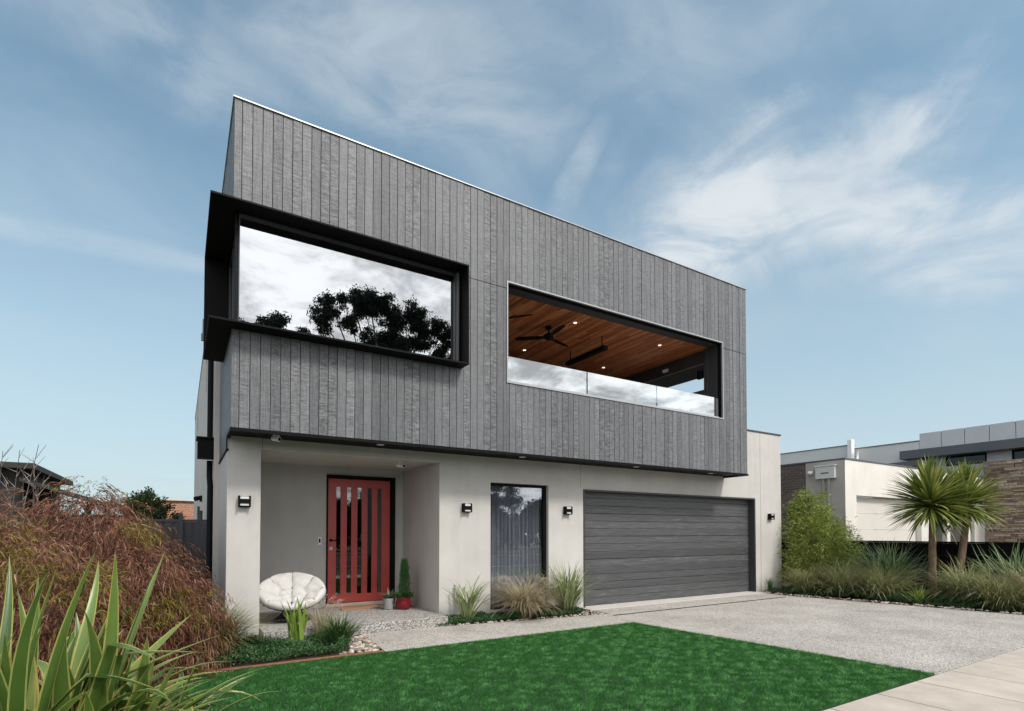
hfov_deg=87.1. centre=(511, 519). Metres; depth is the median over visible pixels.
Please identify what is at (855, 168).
sky
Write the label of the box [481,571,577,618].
fountain grass
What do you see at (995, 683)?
footpath
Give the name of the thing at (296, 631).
lime flax
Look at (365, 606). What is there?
doormat
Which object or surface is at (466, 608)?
strappy grass
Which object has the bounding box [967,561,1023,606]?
tussock grass
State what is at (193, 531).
side fence
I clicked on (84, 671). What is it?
broad flax
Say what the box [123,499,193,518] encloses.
brick house
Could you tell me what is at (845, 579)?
tussock grass
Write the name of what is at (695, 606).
drain slot
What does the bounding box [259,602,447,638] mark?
porch floor
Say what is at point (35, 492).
bare shrub
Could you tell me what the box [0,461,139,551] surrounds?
dark timber house
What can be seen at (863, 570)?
tussock grass
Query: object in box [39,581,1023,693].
garden soil
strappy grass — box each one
[439,575,497,622]
[531,560,606,614]
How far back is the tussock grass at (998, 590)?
10.46 m
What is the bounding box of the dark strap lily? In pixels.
[311,609,366,644]
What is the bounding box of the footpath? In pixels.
[824,647,1023,710]
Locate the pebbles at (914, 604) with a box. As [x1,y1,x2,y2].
[763,591,1022,613]
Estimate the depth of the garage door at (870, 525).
18.14 m
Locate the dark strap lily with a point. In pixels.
(339, 629)
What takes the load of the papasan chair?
on the porch floor
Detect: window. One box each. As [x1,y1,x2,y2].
[203,190,468,368]
[490,483,545,609]
[945,453,986,465]
[1012,449,1023,458]
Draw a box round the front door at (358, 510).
[327,478,389,603]
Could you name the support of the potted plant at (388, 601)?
on the porch floor
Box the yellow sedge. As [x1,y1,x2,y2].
[184,593,280,649]
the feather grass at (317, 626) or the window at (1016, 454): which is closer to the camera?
the feather grass at (317, 626)
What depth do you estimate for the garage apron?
11.91 m
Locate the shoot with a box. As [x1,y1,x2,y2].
[764,578,773,591]
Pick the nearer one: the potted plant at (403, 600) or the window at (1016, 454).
the potted plant at (403, 600)
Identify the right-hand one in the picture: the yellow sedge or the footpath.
the footpath
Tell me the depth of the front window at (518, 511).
10.22 m
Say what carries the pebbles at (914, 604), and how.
on the garden soil
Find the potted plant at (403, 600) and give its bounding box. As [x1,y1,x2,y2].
[393,557,414,609]
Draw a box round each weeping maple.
[0,476,217,670]
[0,544,242,693]
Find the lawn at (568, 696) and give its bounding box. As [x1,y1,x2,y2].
[174,623,933,710]
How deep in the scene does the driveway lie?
8.69 m
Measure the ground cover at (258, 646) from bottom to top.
0.229 m
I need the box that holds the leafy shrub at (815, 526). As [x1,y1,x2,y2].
[775,486,868,586]
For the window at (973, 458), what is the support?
in the white house at (845, 475)
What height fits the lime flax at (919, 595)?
0.414 m
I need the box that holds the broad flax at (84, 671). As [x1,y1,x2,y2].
[0,551,278,710]
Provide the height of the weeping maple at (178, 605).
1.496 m
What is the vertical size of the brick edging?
0.085 m
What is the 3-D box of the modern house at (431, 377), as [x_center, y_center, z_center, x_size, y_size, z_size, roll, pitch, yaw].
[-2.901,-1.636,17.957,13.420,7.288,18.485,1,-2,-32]
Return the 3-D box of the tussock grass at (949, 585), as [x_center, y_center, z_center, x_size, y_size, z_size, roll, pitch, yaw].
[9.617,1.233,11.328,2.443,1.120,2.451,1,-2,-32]
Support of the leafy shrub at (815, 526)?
on the garden soil
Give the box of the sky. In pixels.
[0,0,1023,530]
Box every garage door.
[585,492,748,605]
[856,497,915,542]
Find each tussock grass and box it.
[760,560,844,593]
[792,558,866,588]
[796,555,879,596]
[832,558,936,602]
[846,555,912,588]
[905,556,1023,604]
[934,564,1023,611]
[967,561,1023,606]
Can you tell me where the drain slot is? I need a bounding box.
[613,597,782,615]
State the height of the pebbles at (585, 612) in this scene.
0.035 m
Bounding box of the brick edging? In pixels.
[165,650,383,704]
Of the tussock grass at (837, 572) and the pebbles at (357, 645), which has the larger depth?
the tussock grass at (837, 572)
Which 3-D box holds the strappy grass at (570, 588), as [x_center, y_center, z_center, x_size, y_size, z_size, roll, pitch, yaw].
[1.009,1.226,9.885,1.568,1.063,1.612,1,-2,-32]
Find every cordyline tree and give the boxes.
[879,454,991,598]
[924,460,1023,594]
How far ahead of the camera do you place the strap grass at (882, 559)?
12.59 m
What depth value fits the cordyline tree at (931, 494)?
12.07 m
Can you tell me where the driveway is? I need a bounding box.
[593,593,1023,675]
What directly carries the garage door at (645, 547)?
in the modern house at (431, 377)
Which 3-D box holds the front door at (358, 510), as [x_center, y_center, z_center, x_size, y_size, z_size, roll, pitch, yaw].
[-2.873,0.404,10.177,1.172,2.300,0.120,1,-2,-32]
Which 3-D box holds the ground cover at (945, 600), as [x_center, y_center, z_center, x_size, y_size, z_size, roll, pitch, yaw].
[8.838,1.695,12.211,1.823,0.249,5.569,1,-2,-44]
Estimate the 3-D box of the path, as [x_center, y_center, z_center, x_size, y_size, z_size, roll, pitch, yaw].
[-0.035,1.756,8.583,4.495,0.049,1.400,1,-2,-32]
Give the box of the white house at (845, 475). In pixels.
[780,420,1023,543]
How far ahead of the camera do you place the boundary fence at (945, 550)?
13.46 m
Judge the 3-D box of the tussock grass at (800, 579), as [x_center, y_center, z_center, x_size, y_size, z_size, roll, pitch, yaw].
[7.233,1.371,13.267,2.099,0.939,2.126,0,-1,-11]
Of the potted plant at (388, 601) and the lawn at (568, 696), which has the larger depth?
the potted plant at (388, 601)
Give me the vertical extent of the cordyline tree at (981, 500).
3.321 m
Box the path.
[368,614,630,651]
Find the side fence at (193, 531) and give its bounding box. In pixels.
[27,513,206,618]
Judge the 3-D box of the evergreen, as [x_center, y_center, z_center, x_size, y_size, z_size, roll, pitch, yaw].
[-7.037,0.559,10.503,1.219,2.442,1.009,1,-2,-32]
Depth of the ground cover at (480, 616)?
9.36 m
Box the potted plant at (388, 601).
[380,589,396,609]
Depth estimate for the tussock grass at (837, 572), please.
13.09 m
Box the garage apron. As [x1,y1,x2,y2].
[583,591,766,610]
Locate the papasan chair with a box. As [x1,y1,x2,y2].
[259,572,325,622]
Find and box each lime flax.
[281,597,310,648]
[905,585,933,603]
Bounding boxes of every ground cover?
[172,626,350,672]
[436,605,583,625]
[765,585,1023,610]
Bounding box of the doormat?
[336,604,380,610]
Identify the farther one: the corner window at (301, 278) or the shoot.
the shoot
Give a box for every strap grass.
[833,537,948,590]
[951,539,1023,591]
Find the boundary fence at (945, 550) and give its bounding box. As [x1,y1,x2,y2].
[781,540,1023,592]
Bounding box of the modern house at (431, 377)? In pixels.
[193,95,781,636]
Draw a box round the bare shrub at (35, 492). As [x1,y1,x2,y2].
[0,444,52,530]
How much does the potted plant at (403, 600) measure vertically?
0.932 m
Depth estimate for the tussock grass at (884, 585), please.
12.03 m
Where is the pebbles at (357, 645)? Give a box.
[339,634,380,654]
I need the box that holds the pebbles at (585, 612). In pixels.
[433,609,609,626]
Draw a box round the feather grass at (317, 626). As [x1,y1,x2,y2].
[296,594,344,632]
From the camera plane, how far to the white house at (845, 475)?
21.55 m
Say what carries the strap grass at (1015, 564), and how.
on the garden soil
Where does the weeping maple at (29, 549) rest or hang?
on the garden soil
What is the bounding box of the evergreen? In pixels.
[118,486,186,521]

